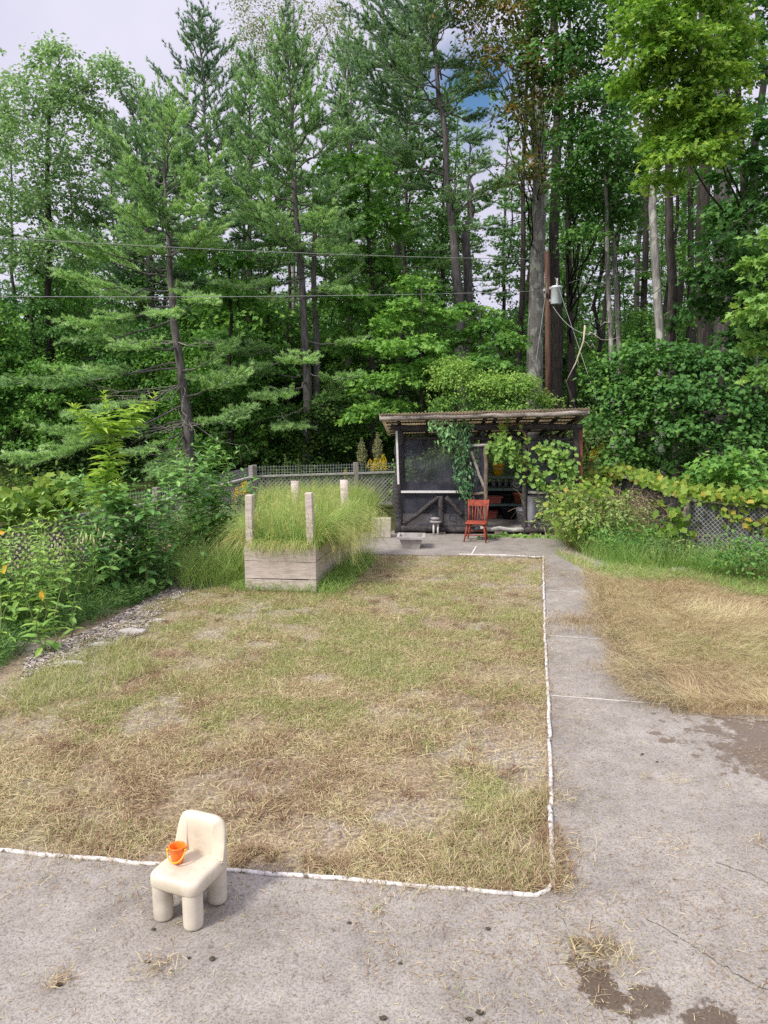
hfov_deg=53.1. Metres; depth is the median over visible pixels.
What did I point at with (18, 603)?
milkweed plant
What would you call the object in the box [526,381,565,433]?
roadside bush
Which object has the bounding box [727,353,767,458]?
understory tree
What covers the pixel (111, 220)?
forest pine
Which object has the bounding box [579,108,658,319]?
forest pine
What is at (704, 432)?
leafy thicket
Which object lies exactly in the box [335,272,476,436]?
young maple
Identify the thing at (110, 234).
forest broadleaf
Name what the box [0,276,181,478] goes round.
shady tree
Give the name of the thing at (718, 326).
forest tree
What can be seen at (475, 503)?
spindle chair
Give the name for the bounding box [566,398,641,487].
weedy shrub
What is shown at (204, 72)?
white pine
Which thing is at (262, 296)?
overhead wire
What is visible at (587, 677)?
path
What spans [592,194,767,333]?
service cable
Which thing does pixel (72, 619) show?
milkweed plant
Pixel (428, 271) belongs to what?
forest broadleaf
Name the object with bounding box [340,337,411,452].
understory tree
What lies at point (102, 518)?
pokeweed shrub
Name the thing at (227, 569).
tall grass
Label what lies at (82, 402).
understory tree
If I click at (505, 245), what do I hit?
forest broadleaf
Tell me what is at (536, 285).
lichened tree
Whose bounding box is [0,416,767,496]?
forest undergrowth
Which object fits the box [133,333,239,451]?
understory tree
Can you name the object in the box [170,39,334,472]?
white pine
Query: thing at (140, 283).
forest broadleaf
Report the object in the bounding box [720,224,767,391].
edge maple
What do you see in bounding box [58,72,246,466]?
white pine
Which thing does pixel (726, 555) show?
weed shrub
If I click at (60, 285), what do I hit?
understory tree
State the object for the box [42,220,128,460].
forest broadleaf
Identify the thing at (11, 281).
forest pine
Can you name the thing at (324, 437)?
understory tree
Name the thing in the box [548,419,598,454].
weedy shrub
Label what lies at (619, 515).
bramble shrub
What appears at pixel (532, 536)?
creeping vine
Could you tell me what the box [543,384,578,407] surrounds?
understory tree
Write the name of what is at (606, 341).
understory tree
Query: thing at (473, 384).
roadside bush
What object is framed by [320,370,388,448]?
understory tree
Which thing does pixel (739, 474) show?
broadleaf bush
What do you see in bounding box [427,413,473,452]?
creeper vine
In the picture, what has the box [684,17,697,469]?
forest tree
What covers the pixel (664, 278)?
forest broadleaf
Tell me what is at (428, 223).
forest broadleaf
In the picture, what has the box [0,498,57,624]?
milkweed plant
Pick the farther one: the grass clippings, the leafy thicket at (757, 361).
the leafy thicket at (757, 361)
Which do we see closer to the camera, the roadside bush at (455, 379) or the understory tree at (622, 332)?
the roadside bush at (455, 379)
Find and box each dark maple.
[164,237,300,483]
[222,322,367,484]
[299,147,420,483]
[664,0,767,491]
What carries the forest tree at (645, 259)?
on the ground at (389, 511)
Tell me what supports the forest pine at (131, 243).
on the ground at (389, 511)
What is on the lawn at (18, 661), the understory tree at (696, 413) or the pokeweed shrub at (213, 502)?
the pokeweed shrub at (213, 502)
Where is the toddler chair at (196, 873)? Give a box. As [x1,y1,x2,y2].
[150,810,227,930]
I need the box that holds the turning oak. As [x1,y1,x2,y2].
[423,0,595,309]
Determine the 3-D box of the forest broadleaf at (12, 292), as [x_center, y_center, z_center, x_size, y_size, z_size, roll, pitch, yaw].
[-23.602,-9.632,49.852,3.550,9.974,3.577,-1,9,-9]
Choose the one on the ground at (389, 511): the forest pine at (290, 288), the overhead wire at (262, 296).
the forest pine at (290, 288)
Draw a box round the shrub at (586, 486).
[536,474,628,541]
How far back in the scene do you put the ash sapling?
12.30 m
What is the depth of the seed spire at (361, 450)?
22.49 m
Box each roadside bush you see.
[422,352,484,435]
[455,365,508,435]
[484,366,547,434]
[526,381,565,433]
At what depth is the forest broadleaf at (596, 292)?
34.56 m
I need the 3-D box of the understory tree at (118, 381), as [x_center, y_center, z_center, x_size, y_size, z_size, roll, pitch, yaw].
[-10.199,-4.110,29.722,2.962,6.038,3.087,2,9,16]
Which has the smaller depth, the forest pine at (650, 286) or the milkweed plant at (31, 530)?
the milkweed plant at (31, 530)
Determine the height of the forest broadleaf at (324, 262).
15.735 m
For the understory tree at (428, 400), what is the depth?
32.71 m
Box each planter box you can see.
[488,495,502,502]
[488,510,497,518]
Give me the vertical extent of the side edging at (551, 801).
0.058 m
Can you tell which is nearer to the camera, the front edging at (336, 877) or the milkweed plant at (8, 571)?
the front edging at (336, 877)
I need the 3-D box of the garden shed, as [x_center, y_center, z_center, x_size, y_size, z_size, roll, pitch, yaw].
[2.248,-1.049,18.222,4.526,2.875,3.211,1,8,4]
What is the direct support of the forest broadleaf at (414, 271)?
on the ground at (389, 511)
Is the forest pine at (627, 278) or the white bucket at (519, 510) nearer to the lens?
the white bucket at (519, 510)
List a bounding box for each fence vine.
[0,460,126,539]
[583,461,767,510]
[652,499,699,549]
[716,502,767,538]
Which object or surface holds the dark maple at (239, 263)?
on the ground at (389, 511)
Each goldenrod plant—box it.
[232,480,248,515]
[366,460,382,494]
[370,455,389,505]
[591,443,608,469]
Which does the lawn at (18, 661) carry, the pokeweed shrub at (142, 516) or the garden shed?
the pokeweed shrub at (142, 516)
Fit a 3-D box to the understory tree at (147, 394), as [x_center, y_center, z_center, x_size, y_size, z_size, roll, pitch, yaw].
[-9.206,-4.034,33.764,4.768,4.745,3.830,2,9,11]
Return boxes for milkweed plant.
[0,490,22,565]
[0,492,66,633]
[0,492,82,605]
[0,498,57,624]
[0,522,45,655]
[20,562,75,657]
[41,548,86,638]
[51,523,104,604]
[73,530,104,604]
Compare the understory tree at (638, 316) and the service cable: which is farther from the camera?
the understory tree at (638, 316)
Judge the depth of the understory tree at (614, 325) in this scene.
50.63 m
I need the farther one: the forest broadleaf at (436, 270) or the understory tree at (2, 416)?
the forest broadleaf at (436, 270)
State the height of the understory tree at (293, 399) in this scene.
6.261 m
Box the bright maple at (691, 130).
[599,0,767,492]
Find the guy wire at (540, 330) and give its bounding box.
[533,286,546,378]
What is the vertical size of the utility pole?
8.410 m
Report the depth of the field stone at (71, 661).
8.85 m
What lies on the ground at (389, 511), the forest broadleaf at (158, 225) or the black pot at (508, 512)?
the forest broadleaf at (158, 225)
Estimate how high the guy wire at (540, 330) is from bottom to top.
3.755 m
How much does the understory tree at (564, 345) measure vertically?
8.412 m
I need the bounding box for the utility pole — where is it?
[543,248,561,433]
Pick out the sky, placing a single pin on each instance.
(131, 29)
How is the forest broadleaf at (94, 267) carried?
on the ground at (389, 511)
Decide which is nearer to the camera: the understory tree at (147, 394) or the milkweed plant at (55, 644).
the milkweed plant at (55, 644)
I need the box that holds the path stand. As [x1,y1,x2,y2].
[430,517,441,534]
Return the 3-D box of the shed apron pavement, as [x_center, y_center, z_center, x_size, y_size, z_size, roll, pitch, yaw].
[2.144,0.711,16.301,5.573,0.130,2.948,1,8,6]
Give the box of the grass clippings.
[0,564,767,1023]
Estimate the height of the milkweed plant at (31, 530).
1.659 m
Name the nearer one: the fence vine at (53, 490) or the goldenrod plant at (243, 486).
the fence vine at (53, 490)
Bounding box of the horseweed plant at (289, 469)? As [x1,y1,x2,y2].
[284,454,303,488]
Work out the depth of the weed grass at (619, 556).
13.42 m
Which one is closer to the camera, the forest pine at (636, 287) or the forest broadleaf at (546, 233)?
the forest pine at (636, 287)
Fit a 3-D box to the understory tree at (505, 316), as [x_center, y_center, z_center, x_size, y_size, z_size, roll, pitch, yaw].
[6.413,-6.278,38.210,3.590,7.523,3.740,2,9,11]
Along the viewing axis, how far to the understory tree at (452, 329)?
42.77 m
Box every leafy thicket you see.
[572,335,696,481]
[640,337,767,521]
[709,346,767,527]
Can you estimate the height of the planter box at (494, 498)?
0.170 m
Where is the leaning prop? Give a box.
[565,379,576,408]
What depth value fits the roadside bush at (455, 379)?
21.39 m
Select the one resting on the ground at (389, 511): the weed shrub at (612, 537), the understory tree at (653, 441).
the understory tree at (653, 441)
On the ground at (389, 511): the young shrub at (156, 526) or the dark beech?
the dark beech
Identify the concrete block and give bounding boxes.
[372,517,380,537]
[381,517,390,537]
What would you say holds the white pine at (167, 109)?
on the ground at (389, 511)
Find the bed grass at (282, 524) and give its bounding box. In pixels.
[197,478,396,573]
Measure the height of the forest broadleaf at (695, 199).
21.232 m
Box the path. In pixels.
[471,546,671,713]
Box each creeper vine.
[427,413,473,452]
[451,418,482,506]
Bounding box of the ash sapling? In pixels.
[63,390,160,557]
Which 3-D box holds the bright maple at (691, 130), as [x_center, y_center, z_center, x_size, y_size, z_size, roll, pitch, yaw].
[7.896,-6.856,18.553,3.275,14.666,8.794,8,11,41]
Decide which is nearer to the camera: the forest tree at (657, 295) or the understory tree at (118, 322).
the forest tree at (657, 295)
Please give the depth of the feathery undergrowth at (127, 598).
10.90 m
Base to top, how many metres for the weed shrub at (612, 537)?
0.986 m
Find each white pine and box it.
[0,73,261,489]
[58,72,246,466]
[116,0,307,468]
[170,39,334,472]
[184,0,385,488]
[280,33,434,465]
[304,0,509,458]
[328,0,532,435]
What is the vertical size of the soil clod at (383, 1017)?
0.024 m
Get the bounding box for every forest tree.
[504,0,767,486]
[546,5,566,433]
[570,92,619,488]
[582,1,648,465]
[601,89,646,468]
[619,22,706,476]
[681,2,732,488]
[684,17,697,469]
[695,0,711,466]
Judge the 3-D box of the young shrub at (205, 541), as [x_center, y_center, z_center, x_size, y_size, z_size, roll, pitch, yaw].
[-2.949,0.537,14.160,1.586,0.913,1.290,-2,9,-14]
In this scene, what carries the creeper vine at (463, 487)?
hanging from the garden shed
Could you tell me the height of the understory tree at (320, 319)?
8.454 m
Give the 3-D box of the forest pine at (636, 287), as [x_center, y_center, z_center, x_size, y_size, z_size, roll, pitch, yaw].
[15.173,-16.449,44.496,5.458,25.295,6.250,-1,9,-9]
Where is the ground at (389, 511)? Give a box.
[0,404,767,532]
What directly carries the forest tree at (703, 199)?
on the ground at (389, 511)
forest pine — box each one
[0,152,43,435]
[50,162,94,407]
[90,147,121,311]
[100,118,166,442]
[125,139,212,456]
[212,91,281,278]
[260,118,321,444]
[319,24,374,321]
[340,79,483,469]
[417,124,528,307]
[429,115,482,326]
[460,4,583,434]
[472,126,528,398]
[485,89,595,434]
[559,71,661,347]
[564,110,664,452]
[578,229,633,332]
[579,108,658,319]
[614,21,697,440]
[628,214,686,330]
[631,27,752,449]
[732,74,767,219]
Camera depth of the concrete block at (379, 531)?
16.82 m
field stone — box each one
[55,660,86,666]
[87,641,111,647]
[118,627,148,634]
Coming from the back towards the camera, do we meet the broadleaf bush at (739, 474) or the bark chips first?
the broadleaf bush at (739, 474)
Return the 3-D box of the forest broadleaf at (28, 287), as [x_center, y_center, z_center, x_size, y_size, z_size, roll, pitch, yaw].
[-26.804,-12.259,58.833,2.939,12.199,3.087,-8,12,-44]
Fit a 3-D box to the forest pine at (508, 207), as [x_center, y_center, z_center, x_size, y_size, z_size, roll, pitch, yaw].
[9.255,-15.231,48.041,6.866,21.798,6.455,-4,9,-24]
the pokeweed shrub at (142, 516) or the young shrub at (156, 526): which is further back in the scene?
the young shrub at (156, 526)
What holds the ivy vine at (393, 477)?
attached to the lattice fence at (355, 473)
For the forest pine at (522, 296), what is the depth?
35.16 m
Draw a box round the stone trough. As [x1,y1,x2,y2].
[397,533,424,548]
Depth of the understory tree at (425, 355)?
37.12 m
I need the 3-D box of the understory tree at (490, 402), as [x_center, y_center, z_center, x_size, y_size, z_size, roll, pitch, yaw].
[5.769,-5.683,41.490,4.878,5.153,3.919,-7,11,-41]
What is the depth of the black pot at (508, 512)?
18.70 m
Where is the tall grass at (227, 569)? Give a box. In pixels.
[159,476,387,593]
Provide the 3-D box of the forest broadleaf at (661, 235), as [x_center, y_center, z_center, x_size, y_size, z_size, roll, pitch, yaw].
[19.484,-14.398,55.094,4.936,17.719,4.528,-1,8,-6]
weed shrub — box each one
[578,511,678,560]
[628,530,721,567]
[691,521,767,583]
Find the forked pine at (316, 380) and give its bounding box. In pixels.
[311,208,319,487]
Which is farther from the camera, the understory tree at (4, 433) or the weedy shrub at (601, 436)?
the understory tree at (4, 433)
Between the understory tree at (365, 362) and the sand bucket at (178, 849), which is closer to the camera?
the sand bucket at (178, 849)
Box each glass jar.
[497,480,501,487]
[504,480,507,487]
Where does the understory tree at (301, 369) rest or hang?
on the ground at (389, 511)
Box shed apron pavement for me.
[357,530,609,558]
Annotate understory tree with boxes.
[0,263,124,438]
[0,282,14,418]
[0,293,69,444]
[0,320,45,442]
[0,347,101,469]
[0,353,29,435]
[25,291,116,375]
[36,279,110,452]
[36,299,145,462]
[39,383,135,455]
[79,328,167,475]
[84,312,142,407]
[102,381,146,441]
[123,348,167,413]
[123,367,227,441]
[133,305,187,424]
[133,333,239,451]
[148,355,249,478]
[150,262,297,475]
[157,303,280,431]
[178,271,240,365]
[232,332,328,444]
[233,291,325,446]
[269,392,371,477]
[279,305,341,391]
[283,332,341,418]
[295,315,386,423]
[313,351,368,431]
[318,260,390,394]
[320,355,432,478]
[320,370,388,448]
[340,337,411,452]
[378,332,433,406]
[394,348,482,436]
[405,375,487,436]
[436,325,501,410]
[437,321,483,406]
[473,373,502,433]
[485,308,544,407]
[490,308,583,409]
[543,312,595,368]
[543,323,598,408]
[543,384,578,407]
[544,283,603,397]
[565,334,631,408]
[566,333,631,422]
[566,367,633,439]
[589,308,633,349]
[596,304,685,447]
[608,319,684,400]
[616,365,683,444]
[625,396,693,462]
[653,313,697,377]
[671,376,735,449]
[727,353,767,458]
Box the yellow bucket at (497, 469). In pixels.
[492,463,504,475]
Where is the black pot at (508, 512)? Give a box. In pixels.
[501,506,516,519]
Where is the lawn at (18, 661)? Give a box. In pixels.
[0,533,767,890]
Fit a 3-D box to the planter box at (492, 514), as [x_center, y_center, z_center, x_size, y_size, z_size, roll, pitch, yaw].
[2.627,0.064,18.973,0.360,0.170,0.233,1,8,4]
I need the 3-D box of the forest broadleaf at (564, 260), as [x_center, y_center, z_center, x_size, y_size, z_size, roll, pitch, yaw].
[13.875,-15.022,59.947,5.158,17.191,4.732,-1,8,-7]
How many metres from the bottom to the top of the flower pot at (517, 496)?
0.270 m
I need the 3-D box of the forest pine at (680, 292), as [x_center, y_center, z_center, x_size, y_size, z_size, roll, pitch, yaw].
[14.969,-14.785,39.190,5.935,24.028,6.797,-4,9,-24]
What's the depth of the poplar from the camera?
40.46 m
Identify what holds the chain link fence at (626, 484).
on the ground at (389, 511)
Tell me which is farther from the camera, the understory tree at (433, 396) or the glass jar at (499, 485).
the understory tree at (433, 396)
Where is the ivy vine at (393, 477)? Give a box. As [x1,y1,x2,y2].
[387,459,395,496]
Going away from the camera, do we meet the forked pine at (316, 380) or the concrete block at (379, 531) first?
the concrete block at (379, 531)
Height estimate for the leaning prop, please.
1.368 m
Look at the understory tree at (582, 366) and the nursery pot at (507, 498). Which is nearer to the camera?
the nursery pot at (507, 498)
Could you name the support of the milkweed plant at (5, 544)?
on the lawn at (18, 661)
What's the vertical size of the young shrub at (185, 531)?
1.296 m
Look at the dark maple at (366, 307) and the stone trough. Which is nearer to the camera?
the stone trough
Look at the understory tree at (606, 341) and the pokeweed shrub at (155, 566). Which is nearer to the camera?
the pokeweed shrub at (155, 566)
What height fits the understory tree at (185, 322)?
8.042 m
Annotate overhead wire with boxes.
[0,237,507,258]
[0,291,530,296]
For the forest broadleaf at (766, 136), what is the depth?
34.95 m
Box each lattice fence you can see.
[0,465,255,582]
[255,462,394,504]
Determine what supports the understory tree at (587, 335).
on the ground at (389, 511)
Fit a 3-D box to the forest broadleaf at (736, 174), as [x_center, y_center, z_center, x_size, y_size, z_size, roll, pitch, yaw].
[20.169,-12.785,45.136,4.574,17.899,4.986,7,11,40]
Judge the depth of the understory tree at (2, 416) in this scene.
28.95 m
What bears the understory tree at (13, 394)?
on the ground at (389, 511)
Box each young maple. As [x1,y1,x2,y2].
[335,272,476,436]
[432,300,532,435]
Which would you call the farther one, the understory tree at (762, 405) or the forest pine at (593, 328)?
the forest pine at (593, 328)
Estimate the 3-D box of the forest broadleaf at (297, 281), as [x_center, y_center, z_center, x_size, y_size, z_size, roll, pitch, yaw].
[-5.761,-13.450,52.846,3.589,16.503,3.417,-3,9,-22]
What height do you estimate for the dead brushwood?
1.781 m
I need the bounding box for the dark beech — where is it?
[511,0,664,434]
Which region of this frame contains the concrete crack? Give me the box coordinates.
[693,946,767,989]
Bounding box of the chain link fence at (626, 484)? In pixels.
[615,475,767,569]
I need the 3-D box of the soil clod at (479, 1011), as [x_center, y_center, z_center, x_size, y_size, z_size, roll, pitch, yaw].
[0.474,2.481,3.812,0.044,0.024,0.026,0,8,0]
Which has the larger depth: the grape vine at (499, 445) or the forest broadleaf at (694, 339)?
the forest broadleaf at (694, 339)
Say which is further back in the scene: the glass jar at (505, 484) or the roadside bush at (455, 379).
the roadside bush at (455, 379)
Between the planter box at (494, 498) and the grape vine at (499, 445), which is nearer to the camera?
the grape vine at (499, 445)
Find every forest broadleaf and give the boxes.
[0,279,11,292]
[0,283,28,330]
[7,269,37,340]
[13,237,75,349]
[15,259,63,342]
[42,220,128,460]
[67,256,140,385]
[87,229,112,306]
[91,244,123,315]
[106,238,186,458]
[110,202,157,442]
[119,158,175,390]
[172,261,209,364]
[235,72,313,469]
[243,272,301,445]
[273,204,311,313]
[294,269,344,397]
[298,175,344,426]
[316,176,382,444]
[329,230,406,358]
[341,114,450,360]
[344,108,433,335]
[400,186,451,329]
[403,200,490,392]
[406,201,444,320]
[407,82,480,331]
[408,190,492,355]
[420,219,464,329]
[473,164,547,433]
[500,216,591,382]
[543,176,599,331]
[544,198,572,309]
[544,211,595,306]
[545,138,602,342]
[560,106,659,460]
[580,227,651,373]
[629,186,694,319]
[631,84,732,468]
[640,211,675,311]
[647,252,684,306]
[652,261,694,349]
[661,9,757,230]
[661,125,753,342]
[708,133,762,265]
[735,93,767,247]
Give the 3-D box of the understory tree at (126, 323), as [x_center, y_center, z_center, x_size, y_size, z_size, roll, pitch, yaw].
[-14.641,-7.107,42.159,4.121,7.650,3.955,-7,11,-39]
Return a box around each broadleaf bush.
[674,459,754,541]
[690,442,767,544]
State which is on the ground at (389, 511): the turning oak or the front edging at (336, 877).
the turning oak
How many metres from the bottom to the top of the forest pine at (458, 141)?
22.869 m
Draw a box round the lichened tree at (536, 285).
[481,85,567,433]
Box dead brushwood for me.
[516,480,695,546]
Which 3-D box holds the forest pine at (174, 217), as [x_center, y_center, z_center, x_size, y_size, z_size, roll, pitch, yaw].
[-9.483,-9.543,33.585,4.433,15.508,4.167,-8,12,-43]
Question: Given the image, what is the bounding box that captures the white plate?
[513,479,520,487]
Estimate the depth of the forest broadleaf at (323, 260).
42.13 m
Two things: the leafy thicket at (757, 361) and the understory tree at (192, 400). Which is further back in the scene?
the understory tree at (192, 400)
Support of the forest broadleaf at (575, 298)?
on the ground at (389, 511)
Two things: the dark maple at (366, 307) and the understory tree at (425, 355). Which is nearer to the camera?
the dark maple at (366, 307)
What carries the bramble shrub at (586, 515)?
on the lawn at (18, 661)
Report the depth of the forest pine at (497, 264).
40.60 m
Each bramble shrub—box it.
[524,483,626,550]
[557,484,657,544]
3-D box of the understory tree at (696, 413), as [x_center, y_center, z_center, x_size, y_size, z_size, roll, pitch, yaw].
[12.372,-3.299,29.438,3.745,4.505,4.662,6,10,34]
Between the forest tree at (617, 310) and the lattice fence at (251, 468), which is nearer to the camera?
the lattice fence at (251, 468)
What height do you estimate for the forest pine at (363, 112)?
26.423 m
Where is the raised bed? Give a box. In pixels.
[244,480,350,591]
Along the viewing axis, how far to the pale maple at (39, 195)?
28.81 m
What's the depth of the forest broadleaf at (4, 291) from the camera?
45.56 m
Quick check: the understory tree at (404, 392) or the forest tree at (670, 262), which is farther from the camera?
the understory tree at (404, 392)
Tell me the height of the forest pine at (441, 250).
16.100 m
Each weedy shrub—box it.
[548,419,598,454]
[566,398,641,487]
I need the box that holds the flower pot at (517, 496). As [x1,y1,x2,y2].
[512,491,521,503]
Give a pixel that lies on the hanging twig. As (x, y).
(582, 346)
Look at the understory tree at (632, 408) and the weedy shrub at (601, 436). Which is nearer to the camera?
the weedy shrub at (601, 436)
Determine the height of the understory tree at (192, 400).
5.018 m
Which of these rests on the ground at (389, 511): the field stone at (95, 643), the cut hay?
the cut hay
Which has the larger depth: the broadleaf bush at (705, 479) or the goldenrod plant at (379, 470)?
the goldenrod plant at (379, 470)
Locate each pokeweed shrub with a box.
[57,466,187,596]
[60,478,154,593]
[143,530,212,585]
[145,437,258,558]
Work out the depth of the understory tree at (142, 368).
42.62 m
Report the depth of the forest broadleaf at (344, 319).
40.36 m
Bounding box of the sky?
[0,0,767,347]
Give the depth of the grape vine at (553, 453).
16.71 m
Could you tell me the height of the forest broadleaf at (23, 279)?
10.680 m
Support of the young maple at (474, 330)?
on the ground at (389, 511)
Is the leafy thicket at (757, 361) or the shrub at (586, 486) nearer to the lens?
the shrub at (586, 486)
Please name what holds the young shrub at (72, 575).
on the lawn at (18, 661)
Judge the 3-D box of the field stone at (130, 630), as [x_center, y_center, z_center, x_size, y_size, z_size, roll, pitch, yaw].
[-3.288,1.577,10.073,0.410,0.132,0.176,0,8,0]
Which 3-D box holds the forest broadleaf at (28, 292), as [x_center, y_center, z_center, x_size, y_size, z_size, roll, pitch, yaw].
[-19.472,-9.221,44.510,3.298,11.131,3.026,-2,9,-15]
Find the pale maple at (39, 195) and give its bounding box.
[0,29,147,472]
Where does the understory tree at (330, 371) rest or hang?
on the ground at (389, 511)
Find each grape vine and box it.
[484,432,564,502]
[497,418,539,463]
[527,439,580,498]
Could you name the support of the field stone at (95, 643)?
on the bark chips
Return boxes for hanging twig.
[567,325,617,379]
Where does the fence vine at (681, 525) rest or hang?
attached to the chain link fence at (626, 484)
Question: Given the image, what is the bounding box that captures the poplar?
[221,0,360,308]
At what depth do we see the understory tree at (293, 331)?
35.23 m
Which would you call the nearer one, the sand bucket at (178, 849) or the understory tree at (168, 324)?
the sand bucket at (178, 849)
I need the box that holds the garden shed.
[379,407,589,534]
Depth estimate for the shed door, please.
17.05 m
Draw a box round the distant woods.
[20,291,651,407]
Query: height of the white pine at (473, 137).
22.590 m
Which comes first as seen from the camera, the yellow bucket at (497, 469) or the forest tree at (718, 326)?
the yellow bucket at (497, 469)
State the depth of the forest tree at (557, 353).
31.92 m
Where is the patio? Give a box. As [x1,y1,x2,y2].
[0,705,767,1023]
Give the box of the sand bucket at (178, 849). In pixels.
[166,841,187,864]
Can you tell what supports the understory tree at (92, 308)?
on the ground at (389, 511)
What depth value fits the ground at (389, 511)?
27.25 m
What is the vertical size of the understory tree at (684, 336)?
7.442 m
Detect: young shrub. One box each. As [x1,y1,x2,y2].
[0,519,124,613]
[122,486,188,551]
[127,499,236,566]
[184,519,242,559]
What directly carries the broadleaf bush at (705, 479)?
on the lawn at (18, 661)
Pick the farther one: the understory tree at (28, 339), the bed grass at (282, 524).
the understory tree at (28, 339)
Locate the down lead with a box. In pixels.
[555,278,596,399]
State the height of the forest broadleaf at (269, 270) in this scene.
16.689 m
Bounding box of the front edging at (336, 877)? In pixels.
[0,848,555,897]
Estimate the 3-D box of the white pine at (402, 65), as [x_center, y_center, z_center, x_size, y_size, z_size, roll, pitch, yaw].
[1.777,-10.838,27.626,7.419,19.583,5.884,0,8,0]
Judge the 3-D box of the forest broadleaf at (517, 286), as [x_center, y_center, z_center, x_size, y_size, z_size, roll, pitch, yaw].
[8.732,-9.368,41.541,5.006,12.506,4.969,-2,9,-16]
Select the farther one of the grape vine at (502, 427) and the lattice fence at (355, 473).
the lattice fence at (355, 473)
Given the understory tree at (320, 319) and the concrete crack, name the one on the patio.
the concrete crack
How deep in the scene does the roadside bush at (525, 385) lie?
20.90 m
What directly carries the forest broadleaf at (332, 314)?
on the ground at (389, 511)
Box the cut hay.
[576,561,767,719]
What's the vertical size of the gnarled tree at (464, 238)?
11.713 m
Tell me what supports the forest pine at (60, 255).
on the ground at (389, 511)
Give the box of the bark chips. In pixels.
[19,580,197,678]
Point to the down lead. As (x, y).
(573, 331)
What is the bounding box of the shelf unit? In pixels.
[488,474,522,505]
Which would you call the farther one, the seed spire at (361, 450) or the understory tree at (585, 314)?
the understory tree at (585, 314)
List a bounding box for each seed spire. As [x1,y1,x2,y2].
[356,437,367,484]
[372,432,383,495]
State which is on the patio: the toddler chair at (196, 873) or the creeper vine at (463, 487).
the toddler chair at (196, 873)
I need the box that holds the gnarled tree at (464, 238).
[457,163,476,435]
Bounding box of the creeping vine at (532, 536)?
[475,532,561,538]
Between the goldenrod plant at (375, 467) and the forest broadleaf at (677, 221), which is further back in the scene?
the forest broadleaf at (677, 221)
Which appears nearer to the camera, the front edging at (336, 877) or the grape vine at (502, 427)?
the front edging at (336, 877)
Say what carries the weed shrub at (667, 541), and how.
on the ground at (389, 511)
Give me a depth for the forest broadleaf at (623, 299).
49.63 m
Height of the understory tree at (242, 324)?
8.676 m
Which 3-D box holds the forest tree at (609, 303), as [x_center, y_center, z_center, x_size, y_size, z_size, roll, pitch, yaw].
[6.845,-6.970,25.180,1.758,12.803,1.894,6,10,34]
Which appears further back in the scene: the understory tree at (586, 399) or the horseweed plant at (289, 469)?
the understory tree at (586, 399)
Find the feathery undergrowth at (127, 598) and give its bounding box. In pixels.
[0,546,185,671]
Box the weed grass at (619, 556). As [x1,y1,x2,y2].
[543,507,767,597]
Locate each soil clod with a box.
[379,1015,387,1019]
[475,1009,483,1014]
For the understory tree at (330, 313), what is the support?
on the ground at (389, 511)
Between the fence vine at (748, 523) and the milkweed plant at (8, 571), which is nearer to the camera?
the milkweed plant at (8, 571)
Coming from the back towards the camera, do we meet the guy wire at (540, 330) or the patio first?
the guy wire at (540, 330)
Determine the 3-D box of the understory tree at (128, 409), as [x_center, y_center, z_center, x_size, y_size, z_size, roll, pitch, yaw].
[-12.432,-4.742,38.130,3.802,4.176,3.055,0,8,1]
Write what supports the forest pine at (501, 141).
on the ground at (389, 511)
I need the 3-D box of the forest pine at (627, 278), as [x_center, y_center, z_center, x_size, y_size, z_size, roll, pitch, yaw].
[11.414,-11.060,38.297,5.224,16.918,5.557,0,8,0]
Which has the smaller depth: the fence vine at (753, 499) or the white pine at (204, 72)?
the fence vine at (753, 499)
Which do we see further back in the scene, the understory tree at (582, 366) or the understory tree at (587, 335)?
the understory tree at (587, 335)
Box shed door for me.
[468,444,488,525]
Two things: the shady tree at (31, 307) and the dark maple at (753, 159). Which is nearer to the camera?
the dark maple at (753, 159)
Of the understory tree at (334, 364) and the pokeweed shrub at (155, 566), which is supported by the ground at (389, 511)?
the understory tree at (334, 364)
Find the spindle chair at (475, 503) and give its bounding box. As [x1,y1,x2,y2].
[463,499,488,542]
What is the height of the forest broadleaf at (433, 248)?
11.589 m
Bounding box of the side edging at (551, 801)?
[464,554,555,866]
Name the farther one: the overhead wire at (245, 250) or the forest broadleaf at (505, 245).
the forest broadleaf at (505, 245)
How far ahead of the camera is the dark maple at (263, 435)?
27.04 m
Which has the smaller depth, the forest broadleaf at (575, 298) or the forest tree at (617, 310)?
the forest tree at (617, 310)
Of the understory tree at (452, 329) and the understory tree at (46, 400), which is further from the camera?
the understory tree at (452, 329)
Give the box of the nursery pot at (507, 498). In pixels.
[501,493,512,503]
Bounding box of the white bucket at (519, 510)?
[516,507,522,523]
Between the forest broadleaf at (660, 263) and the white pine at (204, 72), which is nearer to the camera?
the white pine at (204, 72)
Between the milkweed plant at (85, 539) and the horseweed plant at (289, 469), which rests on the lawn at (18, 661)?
the milkweed plant at (85, 539)
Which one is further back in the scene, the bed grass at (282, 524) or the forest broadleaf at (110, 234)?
the forest broadleaf at (110, 234)
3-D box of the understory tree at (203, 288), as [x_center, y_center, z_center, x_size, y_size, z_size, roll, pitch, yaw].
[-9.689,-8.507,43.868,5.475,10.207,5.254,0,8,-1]

